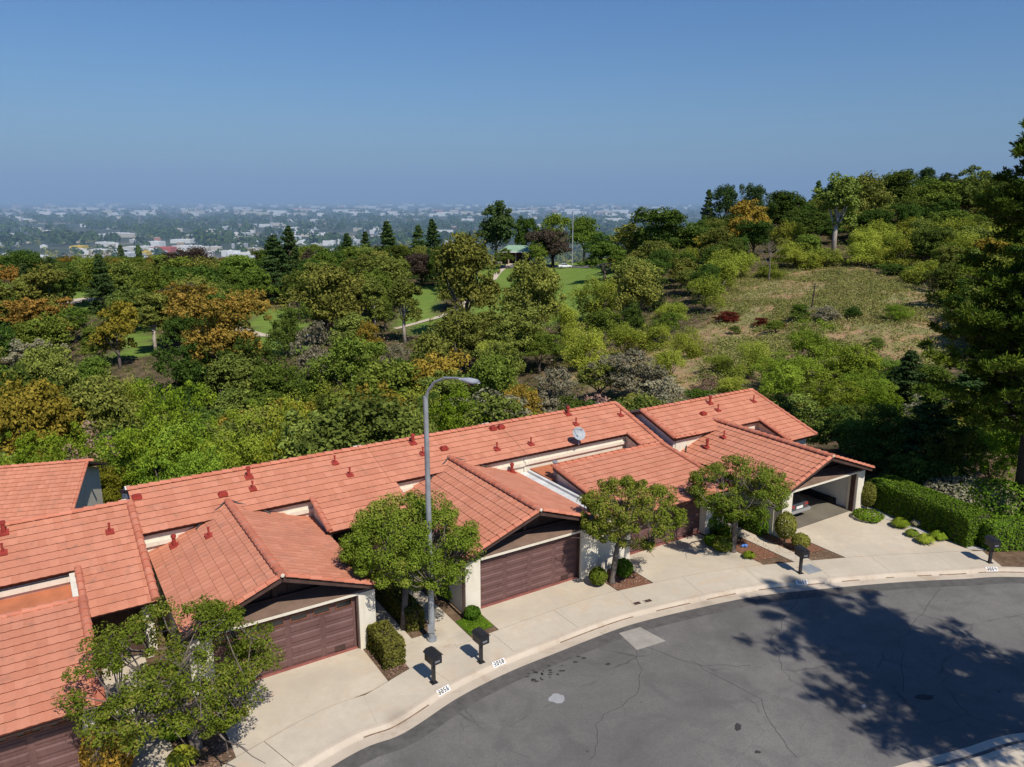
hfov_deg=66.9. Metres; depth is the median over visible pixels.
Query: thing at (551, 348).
green tree
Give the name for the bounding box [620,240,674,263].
olive green tree
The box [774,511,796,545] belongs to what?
topiary bush
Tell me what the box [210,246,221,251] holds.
commercial building
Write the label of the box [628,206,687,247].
oak tree
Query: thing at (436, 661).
door
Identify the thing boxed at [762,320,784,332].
hillside bush
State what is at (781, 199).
oak tree
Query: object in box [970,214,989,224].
green tree
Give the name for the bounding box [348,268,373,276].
oak tree
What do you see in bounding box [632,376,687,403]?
sage bush
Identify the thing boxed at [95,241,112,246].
commercial building
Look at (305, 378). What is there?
oak tree
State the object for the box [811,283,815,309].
wooden pole
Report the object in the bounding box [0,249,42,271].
oak tree
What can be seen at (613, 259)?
olive green tree
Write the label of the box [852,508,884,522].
bush
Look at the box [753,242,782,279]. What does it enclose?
bare tree
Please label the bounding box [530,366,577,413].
sage bush
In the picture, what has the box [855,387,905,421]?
bright green tree
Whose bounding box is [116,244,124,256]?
conifer tree
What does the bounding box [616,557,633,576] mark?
round bush
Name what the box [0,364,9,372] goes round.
green tree
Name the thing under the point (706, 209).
conifer tree
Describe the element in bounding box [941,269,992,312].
oak tree
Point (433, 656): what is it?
mailbox
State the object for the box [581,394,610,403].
dry bush
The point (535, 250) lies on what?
green tree
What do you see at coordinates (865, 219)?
oak tree
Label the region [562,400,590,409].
oak tree
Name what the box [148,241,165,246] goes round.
warehouse
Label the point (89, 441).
dry bush
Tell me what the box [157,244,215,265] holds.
dark plum tree
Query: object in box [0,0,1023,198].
sky
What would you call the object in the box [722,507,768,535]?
hedge
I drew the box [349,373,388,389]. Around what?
oak tree
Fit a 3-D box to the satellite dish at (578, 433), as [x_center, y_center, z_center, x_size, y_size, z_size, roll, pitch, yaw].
[3.543,2.789,41.149,0.602,0.992,0.629,6,15,24]
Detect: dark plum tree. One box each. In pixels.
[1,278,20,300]
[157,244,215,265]
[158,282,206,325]
[300,248,317,262]
[405,252,432,285]
[523,227,572,267]
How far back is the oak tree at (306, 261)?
200.30 m
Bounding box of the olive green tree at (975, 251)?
[969,248,981,261]
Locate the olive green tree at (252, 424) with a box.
[220,403,304,442]
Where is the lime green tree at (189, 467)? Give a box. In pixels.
[130,417,230,483]
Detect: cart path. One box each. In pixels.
[236,328,333,337]
[395,263,512,328]
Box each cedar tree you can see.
[251,235,300,301]
[275,225,300,290]
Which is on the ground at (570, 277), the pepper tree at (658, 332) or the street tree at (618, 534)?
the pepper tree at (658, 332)
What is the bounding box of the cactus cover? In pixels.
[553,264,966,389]
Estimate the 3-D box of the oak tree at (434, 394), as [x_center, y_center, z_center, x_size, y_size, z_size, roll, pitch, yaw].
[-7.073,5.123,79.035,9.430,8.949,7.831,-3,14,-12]
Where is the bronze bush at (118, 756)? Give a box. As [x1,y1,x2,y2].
[77,719,137,766]
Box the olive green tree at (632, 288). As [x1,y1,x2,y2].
[610,263,663,313]
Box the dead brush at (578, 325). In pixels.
[77,205,965,395]
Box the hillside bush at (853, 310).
[842,305,863,316]
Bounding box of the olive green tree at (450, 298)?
[435,278,463,308]
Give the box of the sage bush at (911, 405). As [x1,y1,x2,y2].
[903,395,922,418]
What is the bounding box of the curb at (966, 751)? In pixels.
[895,732,1023,766]
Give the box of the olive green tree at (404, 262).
[394,256,411,277]
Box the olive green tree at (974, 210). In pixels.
[968,207,990,220]
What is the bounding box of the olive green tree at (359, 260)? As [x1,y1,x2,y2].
[354,253,373,308]
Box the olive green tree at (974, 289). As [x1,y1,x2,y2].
[965,284,1002,299]
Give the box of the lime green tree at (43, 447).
[1,437,110,464]
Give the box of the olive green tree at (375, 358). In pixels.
[343,353,386,382]
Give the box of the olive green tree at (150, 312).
[134,292,170,349]
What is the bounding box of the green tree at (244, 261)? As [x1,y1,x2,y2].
[218,254,259,284]
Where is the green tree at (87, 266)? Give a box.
[72,254,111,298]
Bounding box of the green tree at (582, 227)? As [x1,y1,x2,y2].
[567,215,600,260]
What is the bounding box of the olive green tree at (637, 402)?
[618,393,665,410]
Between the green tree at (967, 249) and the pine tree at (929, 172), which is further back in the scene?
the pine tree at (929, 172)
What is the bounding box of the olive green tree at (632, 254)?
[625,250,642,258]
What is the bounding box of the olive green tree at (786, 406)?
[760,392,818,422]
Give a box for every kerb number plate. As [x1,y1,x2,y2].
[436,685,450,695]
[492,658,505,667]
[796,579,807,584]
[985,567,997,570]
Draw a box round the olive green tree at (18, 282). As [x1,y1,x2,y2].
[11,273,33,303]
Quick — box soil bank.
[864,452,1023,566]
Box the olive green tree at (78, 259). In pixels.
[71,257,85,267]
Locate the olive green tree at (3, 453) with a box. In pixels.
[0,451,15,463]
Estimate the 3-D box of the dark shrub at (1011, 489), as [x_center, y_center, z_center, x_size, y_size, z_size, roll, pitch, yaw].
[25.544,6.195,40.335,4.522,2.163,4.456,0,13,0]
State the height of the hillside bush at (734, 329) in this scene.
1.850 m
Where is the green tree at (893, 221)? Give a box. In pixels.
[862,209,898,224]
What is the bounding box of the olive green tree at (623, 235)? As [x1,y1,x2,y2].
[609,223,644,256]
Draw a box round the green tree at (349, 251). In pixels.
[334,246,362,264]
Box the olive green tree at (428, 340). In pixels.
[406,326,460,367]
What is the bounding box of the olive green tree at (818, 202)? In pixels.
[806,200,835,210]
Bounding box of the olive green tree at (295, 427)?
[269,407,370,460]
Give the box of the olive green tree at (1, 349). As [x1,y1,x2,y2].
[0,346,8,358]
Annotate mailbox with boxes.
[423,646,442,684]
[471,627,490,663]
[794,545,810,574]
[984,535,1001,563]
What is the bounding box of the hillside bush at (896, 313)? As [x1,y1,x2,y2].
[880,303,915,320]
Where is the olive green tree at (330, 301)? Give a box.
[274,261,365,346]
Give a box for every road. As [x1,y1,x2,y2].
[62,298,101,303]
[332,577,1023,766]
[500,262,611,268]
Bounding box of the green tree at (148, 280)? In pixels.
[129,267,172,323]
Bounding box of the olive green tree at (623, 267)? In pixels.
[608,256,664,293]
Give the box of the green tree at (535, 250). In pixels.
[527,242,548,260]
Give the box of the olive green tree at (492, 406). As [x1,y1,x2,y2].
[458,390,525,427]
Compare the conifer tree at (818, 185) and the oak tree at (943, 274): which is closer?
the oak tree at (943, 274)
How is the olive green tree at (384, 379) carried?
on the ground at (570, 277)
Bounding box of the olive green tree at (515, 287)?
[505,284,552,312]
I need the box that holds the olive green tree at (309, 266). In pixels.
[302,262,319,279]
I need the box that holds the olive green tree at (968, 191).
[949,164,1012,212]
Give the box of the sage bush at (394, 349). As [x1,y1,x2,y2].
[379,343,410,365]
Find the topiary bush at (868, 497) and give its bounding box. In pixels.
[861,480,876,507]
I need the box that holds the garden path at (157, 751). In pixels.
[102,519,810,766]
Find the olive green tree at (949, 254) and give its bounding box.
[935,245,964,270]
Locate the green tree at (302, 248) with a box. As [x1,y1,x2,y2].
[298,246,313,256]
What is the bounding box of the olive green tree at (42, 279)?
[19,262,73,313]
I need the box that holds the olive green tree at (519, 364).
[471,333,525,380]
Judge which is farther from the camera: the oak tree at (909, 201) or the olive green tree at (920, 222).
the oak tree at (909, 201)
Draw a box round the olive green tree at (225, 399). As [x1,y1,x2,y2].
[209,388,254,419]
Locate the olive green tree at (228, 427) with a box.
[139,407,247,479]
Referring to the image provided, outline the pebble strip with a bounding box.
[861,504,988,550]
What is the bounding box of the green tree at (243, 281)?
[223,269,265,296]
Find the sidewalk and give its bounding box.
[221,551,1001,766]
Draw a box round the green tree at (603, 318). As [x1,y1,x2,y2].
[581,307,624,347]
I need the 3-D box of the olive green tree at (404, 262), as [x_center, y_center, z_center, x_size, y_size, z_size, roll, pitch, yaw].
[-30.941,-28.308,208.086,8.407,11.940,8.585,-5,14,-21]
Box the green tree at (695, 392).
[683,388,717,398]
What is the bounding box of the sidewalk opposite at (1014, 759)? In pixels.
[967,749,1023,766]
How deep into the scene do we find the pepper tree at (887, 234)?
190.16 m
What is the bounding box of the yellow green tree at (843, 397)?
[795,378,869,421]
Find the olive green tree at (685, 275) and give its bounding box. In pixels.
[673,268,698,294]
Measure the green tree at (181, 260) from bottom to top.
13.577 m
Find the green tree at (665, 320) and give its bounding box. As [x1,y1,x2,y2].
[650,311,681,338]
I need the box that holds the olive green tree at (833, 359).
[813,358,844,377]
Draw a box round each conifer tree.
[17,260,31,310]
[47,257,55,268]
[82,254,118,313]
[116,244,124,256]
[135,245,143,257]
[341,233,353,249]
[360,231,373,257]
[375,220,396,254]
[407,225,427,270]
[418,247,437,281]
[425,219,441,249]
[433,266,443,289]
[647,273,665,310]
[700,189,714,218]
[810,180,821,199]
[877,391,971,476]
[885,350,928,412]
[942,371,985,429]
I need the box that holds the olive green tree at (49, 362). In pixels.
[9,337,83,397]
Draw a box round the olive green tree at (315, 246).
[308,244,320,248]
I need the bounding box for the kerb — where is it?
[292,567,1023,766]
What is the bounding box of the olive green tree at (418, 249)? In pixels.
[410,245,425,266]
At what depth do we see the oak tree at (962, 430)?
47.46 m
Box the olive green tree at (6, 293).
[0,284,13,337]
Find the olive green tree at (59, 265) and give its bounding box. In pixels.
[53,262,71,274]
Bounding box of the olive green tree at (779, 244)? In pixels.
[771,237,793,257]
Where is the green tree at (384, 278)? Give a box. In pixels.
[356,267,398,321]
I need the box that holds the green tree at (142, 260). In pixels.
[128,256,157,269]
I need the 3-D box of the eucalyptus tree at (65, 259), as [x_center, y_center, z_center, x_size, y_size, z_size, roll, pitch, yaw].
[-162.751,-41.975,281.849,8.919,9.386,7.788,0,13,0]
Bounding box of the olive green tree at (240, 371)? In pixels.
[196,351,263,403]
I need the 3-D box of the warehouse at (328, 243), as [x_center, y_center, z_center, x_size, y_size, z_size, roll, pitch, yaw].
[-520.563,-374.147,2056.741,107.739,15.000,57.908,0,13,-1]
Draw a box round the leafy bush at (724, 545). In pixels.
[711,536,732,551]
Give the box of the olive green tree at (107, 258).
[103,256,113,262]
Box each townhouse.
[0,499,160,766]
[119,434,423,699]
[357,422,623,617]
[497,401,734,558]
[629,388,874,537]
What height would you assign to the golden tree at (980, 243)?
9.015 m
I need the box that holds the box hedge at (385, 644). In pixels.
[366,620,405,670]
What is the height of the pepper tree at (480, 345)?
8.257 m
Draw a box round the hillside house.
[0,458,107,521]
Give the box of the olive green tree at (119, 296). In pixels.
[98,284,150,332]
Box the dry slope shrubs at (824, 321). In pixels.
[698,266,955,384]
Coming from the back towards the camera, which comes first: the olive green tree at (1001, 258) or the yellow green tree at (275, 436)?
the olive green tree at (1001, 258)
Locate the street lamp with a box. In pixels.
[423,377,479,642]
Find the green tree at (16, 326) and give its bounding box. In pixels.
[1,321,47,353]
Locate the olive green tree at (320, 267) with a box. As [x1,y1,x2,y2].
[311,262,330,274]
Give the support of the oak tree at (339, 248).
on the ground at (570, 277)
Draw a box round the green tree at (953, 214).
[927,209,976,227]
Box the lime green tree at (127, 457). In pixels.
[91,446,154,500]
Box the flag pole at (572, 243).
[572,222,572,264]
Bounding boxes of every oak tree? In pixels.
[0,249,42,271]
[0,296,25,336]
[0,320,25,363]
[0,360,64,456]
[32,403,95,455]
[50,263,86,316]
[98,447,139,484]
[109,375,179,415]
[112,255,129,258]
[150,337,221,409]
[155,399,226,428]
[160,311,197,355]
[161,264,222,283]
[193,290,249,325]
[194,317,220,328]
[211,334,287,391]
[218,281,243,296]
[250,248,269,260]
[250,375,302,402]
[251,260,262,266]
[263,301,312,357]
[280,268,314,318]
[293,259,339,273]
[294,367,333,402]
[304,391,337,418]
[310,247,347,266]
[334,245,357,250]
[342,255,380,267]
[343,257,385,270]
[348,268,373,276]
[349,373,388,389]
[367,298,396,330]
[387,357,409,372]
[388,244,412,268]
[416,391,463,428]
[426,246,448,272]
[453,371,481,399]
[494,247,514,267]
[513,215,538,245]
[557,394,585,410]
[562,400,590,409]
[582,232,613,259]
[586,398,622,405]
[616,299,646,331]
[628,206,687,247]
[636,257,669,281]
[646,249,672,274]
[673,224,718,250]
[686,219,706,227]
[689,263,725,298]
[698,246,721,262]
[709,223,724,227]
[715,238,746,257]
[724,214,746,228]
[733,236,749,251]
[736,219,774,254]
[763,190,808,233]
[771,217,787,225]
[778,215,815,242]
[782,208,829,233]
[789,204,816,211]
[807,201,818,209]
[812,401,880,449]
[816,217,845,243]
[835,403,878,420]
[850,209,895,233]
[854,401,920,458]
[872,263,915,274]
[877,370,897,382]
[878,448,935,482]
[879,168,921,218]
[888,202,924,225]
[896,197,936,216]
[898,397,930,423]
[905,429,989,488]
[908,224,957,265]
[919,260,971,307]
[921,198,972,218]
[929,210,946,220]
[936,407,1015,467]
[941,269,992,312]
[974,181,1007,218]
[998,244,1022,255]
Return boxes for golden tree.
[0,372,25,396]
[0,377,85,459]
[86,300,140,368]
[183,341,211,366]
[214,410,242,429]
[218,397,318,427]
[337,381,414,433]
[351,320,384,349]
[404,348,470,390]
[503,383,542,414]
[692,233,731,249]
[727,198,770,251]
[970,237,1009,257]
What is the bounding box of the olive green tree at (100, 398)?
[65,371,143,445]
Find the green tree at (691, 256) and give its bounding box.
[670,251,697,268]
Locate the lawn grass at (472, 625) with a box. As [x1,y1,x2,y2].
[456,614,492,632]
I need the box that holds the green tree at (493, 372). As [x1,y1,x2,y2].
[466,351,523,401]
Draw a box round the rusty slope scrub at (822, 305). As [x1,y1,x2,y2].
[560,267,953,390]
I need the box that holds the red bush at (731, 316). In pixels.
[710,310,740,321]
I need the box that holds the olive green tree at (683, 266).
[667,257,702,287]
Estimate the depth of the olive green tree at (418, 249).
246.70 m
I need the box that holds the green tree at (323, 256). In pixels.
[301,250,338,271]
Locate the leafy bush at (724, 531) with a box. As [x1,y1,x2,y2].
[718,526,737,541]
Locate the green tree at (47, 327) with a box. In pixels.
[1,311,79,349]
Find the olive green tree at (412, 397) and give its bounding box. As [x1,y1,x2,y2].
[405,393,443,424]
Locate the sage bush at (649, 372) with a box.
[586,348,668,393]
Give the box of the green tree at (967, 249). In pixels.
[958,246,985,261]
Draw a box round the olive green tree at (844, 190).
[811,170,863,250]
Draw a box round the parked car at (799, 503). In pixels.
[791,492,810,514]
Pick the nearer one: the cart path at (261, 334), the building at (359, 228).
the cart path at (261, 334)
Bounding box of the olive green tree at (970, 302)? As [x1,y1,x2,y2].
[956,296,983,318]
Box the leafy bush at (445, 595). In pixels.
[439,584,452,600]
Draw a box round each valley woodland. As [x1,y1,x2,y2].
[0,206,729,246]
[0,235,590,264]
[0,242,610,263]
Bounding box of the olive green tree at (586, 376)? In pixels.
[575,359,623,402]
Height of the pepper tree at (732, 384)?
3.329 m
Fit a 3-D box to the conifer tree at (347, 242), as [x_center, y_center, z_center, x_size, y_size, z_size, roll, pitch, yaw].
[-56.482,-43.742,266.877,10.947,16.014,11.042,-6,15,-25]
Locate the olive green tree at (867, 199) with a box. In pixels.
[847,170,896,231]
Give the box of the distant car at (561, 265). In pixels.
[557,263,571,267]
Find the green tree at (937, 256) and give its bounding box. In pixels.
[931,242,964,261]
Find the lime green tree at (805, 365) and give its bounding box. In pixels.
[746,348,831,390]
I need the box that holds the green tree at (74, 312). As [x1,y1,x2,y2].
[54,307,97,343]
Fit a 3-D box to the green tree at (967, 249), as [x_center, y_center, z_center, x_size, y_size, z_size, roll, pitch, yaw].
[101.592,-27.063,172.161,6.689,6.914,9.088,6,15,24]
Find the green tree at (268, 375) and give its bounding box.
[244,361,315,408]
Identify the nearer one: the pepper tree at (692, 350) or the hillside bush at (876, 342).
the hillside bush at (876, 342)
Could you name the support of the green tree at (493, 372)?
on the ground at (570, 277)
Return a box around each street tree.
[51,593,285,766]
[334,489,486,630]
[571,474,688,583]
[685,453,795,552]
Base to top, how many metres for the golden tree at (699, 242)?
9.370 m
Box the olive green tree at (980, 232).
[952,225,999,247]
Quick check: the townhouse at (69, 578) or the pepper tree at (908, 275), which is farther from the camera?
the pepper tree at (908, 275)
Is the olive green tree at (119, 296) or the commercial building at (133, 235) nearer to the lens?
the olive green tree at (119, 296)
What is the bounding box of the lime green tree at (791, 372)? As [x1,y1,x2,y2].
[756,362,805,397]
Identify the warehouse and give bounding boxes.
[39,211,51,214]
[64,208,83,210]
[70,245,88,251]
[79,249,131,254]
[122,246,156,250]
[134,210,152,211]
[138,212,155,215]
[142,250,151,254]
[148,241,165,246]
[150,246,176,252]
[187,211,205,213]
[231,253,254,257]
[233,207,245,209]
[255,212,268,215]
[266,211,286,213]
[296,240,337,245]
[418,208,432,210]
[460,211,472,214]
[564,209,579,211]
[602,218,622,221]
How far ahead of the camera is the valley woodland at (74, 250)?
1677.08 m
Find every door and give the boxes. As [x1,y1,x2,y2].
[0,717,83,766]
[213,597,356,688]
[433,657,441,665]
[480,534,576,605]
[481,637,488,645]
[630,501,699,552]
[993,543,1000,547]
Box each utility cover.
[435,642,458,652]
[631,601,641,605]
[642,598,653,602]
[796,563,822,574]
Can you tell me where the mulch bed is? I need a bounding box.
[607,534,824,589]
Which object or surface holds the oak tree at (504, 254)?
on the ground at (570, 277)
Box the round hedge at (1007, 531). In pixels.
[978,515,1023,551]
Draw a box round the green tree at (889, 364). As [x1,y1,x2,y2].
[871,355,900,371]
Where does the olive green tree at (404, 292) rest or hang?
on the ground at (570, 277)
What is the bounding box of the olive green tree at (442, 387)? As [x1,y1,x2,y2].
[415,369,478,412]
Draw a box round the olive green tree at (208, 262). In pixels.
[180,255,223,282]
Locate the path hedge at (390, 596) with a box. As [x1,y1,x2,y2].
[374,570,424,632]
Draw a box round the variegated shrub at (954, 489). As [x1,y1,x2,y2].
[923,476,1022,515]
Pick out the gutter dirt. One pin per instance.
(658, 610)
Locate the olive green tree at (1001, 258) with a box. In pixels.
[992,255,1013,265]
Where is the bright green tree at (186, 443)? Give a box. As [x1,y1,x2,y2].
[95,378,227,486]
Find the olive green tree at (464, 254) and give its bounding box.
[431,231,510,332]
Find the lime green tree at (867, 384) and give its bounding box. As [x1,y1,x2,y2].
[822,363,898,404]
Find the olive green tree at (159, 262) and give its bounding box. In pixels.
[152,254,167,270]
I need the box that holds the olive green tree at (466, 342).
[428,307,492,375]
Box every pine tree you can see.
[476,200,517,263]
[701,183,741,219]
[734,182,769,214]
[910,117,1023,514]
[915,166,939,182]
[939,172,958,182]
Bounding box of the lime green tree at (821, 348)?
[786,316,846,362]
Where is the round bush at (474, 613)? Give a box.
[463,605,480,619]
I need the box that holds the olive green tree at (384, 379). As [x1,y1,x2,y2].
[380,377,407,389]
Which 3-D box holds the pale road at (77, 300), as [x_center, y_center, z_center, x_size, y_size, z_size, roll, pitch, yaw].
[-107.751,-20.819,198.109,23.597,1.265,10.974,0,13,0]
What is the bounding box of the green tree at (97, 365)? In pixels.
[71,354,114,387]
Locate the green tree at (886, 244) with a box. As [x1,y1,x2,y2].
[883,237,918,257]
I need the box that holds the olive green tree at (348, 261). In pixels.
[341,258,355,271]
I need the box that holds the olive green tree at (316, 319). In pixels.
[305,295,337,331]
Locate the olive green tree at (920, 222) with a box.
[903,216,936,235]
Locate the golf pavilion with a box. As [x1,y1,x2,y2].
[501,245,531,264]
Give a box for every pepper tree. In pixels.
[108,396,159,439]
[109,369,166,421]
[304,378,349,406]
[392,383,441,413]
[467,338,515,380]
[544,300,579,335]
[555,318,596,359]
[560,325,610,370]
[565,274,621,315]
[605,321,646,355]
[630,323,675,353]
[649,300,689,328]
[653,346,685,377]
[667,327,711,358]
[681,245,700,261]
[684,272,727,311]
[699,256,738,292]
[699,353,733,372]
[707,247,747,281]
[712,375,753,393]
[721,338,772,379]
[730,250,760,275]
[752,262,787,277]
[768,219,802,250]
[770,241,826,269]
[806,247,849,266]
[844,241,890,267]
[847,225,881,259]
[862,219,895,234]
[873,227,904,254]
[873,234,917,266]
[893,216,917,237]
[894,259,938,283]
[904,224,929,255]
[931,230,986,261]
[931,291,957,299]
[932,216,961,230]
[939,271,972,308]
[949,301,1002,345]
[950,216,989,239]
[983,254,1013,267]
[987,228,1023,249]
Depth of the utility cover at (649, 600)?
32.43 m
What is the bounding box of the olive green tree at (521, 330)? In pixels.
[475,301,555,358]
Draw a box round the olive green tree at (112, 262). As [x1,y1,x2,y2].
[108,261,118,287]
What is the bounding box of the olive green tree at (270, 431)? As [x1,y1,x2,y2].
[230,429,275,460]
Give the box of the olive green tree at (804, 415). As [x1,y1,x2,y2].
[774,393,830,444]
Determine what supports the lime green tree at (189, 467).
on the ground at (570, 277)
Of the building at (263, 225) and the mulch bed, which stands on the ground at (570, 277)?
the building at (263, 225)
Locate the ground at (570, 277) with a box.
[0,199,1022,474]
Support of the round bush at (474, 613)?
on the lawn at (469, 633)
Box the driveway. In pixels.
[215,511,971,756]
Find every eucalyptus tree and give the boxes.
[0,263,37,288]
[0,297,74,335]
[57,255,74,267]
[110,258,124,263]
[154,281,213,343]
[160,287,275,372]
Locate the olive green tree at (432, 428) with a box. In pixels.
[380,402,437,435]
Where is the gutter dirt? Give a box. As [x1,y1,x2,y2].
[364,572,1023,737]
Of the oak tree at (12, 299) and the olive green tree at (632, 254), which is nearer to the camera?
the oak tree at (12, 299)
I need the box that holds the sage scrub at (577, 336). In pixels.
[3,227,1021,419]
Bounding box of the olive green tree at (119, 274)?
[108,258,141,297]
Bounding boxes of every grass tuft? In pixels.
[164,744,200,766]
[742,551,755,558]
[890,517,910,527]
[904,529,919,536]
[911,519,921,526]
[915,533,935,544]
[929,530,948,540]
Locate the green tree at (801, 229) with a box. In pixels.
[779,221,807,238]
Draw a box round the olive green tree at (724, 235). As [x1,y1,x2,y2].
[696,226,734,253]
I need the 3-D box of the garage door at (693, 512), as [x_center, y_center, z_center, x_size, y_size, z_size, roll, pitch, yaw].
[7.356,6.762,37.600,4.880,2.122,0.115,-8,16,-31]
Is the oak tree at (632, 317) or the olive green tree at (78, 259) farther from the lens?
the olive green tree at (78, 259)
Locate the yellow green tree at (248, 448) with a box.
[197,398,279,468]
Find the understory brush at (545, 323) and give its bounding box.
[65,224,987,410]
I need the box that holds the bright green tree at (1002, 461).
[965,419,1020,483]
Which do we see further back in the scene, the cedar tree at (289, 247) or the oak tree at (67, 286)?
the cedar tree at (289, 247)
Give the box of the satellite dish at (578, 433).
[573,427,584,444]
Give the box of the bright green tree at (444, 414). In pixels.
[428,383,491,431]
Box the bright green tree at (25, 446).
[0,421,97,465]
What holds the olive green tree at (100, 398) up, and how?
on the ground at (570, 277)
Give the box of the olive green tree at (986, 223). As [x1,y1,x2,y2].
[978,218,1005,236]
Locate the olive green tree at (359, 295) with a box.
[342,270,381,310]
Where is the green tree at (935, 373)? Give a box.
[910,364,957,381]
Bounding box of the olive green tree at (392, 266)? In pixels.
[357,253,410,310]
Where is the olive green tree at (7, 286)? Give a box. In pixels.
[0,280,13,290]
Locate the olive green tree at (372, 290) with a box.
[361,275,387,335]
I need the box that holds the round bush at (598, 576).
[588,566,607,585]
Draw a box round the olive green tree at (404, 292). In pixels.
[386,276,422,342]
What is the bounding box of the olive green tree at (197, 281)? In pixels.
[170,272,225,326]
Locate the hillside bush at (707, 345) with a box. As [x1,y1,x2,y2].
[699,338,715,352]
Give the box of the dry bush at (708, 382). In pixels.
[689,373,718,391]
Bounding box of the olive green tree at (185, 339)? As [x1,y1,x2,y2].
[180,332,201,356]
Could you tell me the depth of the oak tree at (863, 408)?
60.24 m
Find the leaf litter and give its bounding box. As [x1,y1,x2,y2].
[177,529,832,766]
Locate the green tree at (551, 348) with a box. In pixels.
[520,330,567,373]
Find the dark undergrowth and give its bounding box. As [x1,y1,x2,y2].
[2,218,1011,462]
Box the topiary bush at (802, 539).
[791,532,810,547]
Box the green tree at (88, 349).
[74,326,123,356]
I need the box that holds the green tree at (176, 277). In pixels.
[157,268,232,293]
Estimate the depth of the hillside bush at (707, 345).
110.68 m
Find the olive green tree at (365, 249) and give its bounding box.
[357,243,374,255]
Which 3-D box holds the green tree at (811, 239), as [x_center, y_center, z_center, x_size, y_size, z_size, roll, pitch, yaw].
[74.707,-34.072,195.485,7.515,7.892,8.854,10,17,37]
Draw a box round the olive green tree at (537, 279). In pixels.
[502,252,566,322]
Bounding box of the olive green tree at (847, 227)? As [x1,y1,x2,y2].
[839,210,863,232]
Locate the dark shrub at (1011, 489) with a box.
[954,478,1023,518]
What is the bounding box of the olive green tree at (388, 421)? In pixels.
[293,391,429,453]
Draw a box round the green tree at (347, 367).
[297,334,389,392]
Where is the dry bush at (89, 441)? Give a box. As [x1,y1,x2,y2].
[63,420,120,487]
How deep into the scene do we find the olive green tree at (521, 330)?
117.92 m
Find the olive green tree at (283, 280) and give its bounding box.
[279,275,296,306]
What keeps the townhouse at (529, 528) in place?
on the ground at (570, 277)
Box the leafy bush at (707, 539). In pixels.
[703,534,720,546]
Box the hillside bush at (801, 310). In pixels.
[787,304,813,318]
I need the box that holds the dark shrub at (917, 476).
[887,452,967,493]
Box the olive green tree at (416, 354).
[410,347,423,387]
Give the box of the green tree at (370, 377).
[323,356,422,424]
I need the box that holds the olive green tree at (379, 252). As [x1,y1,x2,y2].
[369,250,388,257]
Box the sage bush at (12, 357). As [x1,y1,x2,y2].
[0,337,71,369]
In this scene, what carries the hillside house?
on the ground at (570, 277)
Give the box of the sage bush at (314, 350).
[289,319,330,380]
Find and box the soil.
[81,521,843,766]
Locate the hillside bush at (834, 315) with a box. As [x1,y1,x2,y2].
[806,305,842,320]
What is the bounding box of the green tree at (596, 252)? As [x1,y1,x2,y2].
[576,241,626,281]
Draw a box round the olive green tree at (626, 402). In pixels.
[618,391,664,406]
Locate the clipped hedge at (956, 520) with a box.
[865,474,995,546]
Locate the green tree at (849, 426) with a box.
[832,418,881,458]
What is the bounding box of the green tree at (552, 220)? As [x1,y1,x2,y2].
[536,212,569,243]
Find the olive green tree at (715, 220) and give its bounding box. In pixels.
[705,217,724,225]
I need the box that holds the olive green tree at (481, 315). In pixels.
[461,309,503,342]
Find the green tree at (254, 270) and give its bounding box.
[244,266,280,299]
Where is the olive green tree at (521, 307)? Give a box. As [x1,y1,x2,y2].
[513,295,535,322]
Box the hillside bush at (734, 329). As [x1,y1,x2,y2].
[727,326,740,332]
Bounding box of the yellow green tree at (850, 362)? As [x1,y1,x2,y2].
[807,344,884,384]
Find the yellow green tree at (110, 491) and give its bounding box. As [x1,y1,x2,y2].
[99,459,132,503]
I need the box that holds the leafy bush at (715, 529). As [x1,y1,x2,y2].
[708,515,727,533]
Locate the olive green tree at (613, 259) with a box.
[602,256,626,266]
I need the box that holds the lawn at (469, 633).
[455,616,491,634]
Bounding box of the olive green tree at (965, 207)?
[954,199,975,211]
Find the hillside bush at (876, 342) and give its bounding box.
[867,337,885,348]
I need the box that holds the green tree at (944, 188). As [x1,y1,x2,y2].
[901,176,964,206]
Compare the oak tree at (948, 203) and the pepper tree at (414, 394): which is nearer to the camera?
the pepper tree at (414, 394)
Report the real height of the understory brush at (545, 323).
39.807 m
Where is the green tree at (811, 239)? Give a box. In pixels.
[795,233,822,254]
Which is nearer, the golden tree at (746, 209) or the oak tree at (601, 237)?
the golden tree at (746, 209)
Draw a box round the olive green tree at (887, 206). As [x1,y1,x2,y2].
[874,203,895,213]
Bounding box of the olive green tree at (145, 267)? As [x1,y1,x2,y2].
[132,262,154,273]
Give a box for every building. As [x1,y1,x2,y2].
[89,248,112,254]
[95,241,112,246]
[107,243,115,247]
[118,233,139,237]
[170,239,194,242]
[176,245,191,250]
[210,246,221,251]
[221,250,240,256]
[231,242,247,248]
[259,224,272,226]
[273,223,286,225]
[353,227,364,231]
[370,229,378,233]
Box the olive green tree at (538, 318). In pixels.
[504,290,559,324]
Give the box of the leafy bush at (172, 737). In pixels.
[157,713,185,740]
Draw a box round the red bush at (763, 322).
[750,317,769,325]
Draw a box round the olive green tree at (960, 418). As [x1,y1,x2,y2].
[933,389,985,429]
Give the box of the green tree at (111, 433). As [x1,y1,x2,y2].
[84,423,157,471]
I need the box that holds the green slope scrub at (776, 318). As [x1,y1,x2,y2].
[556,263,955,386]
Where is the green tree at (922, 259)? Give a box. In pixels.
[908,223,948,261]
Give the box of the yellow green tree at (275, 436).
[252,391,364,463]
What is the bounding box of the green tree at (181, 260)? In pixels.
[159,255,192,280]
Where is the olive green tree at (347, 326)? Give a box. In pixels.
[321,311,376,345]

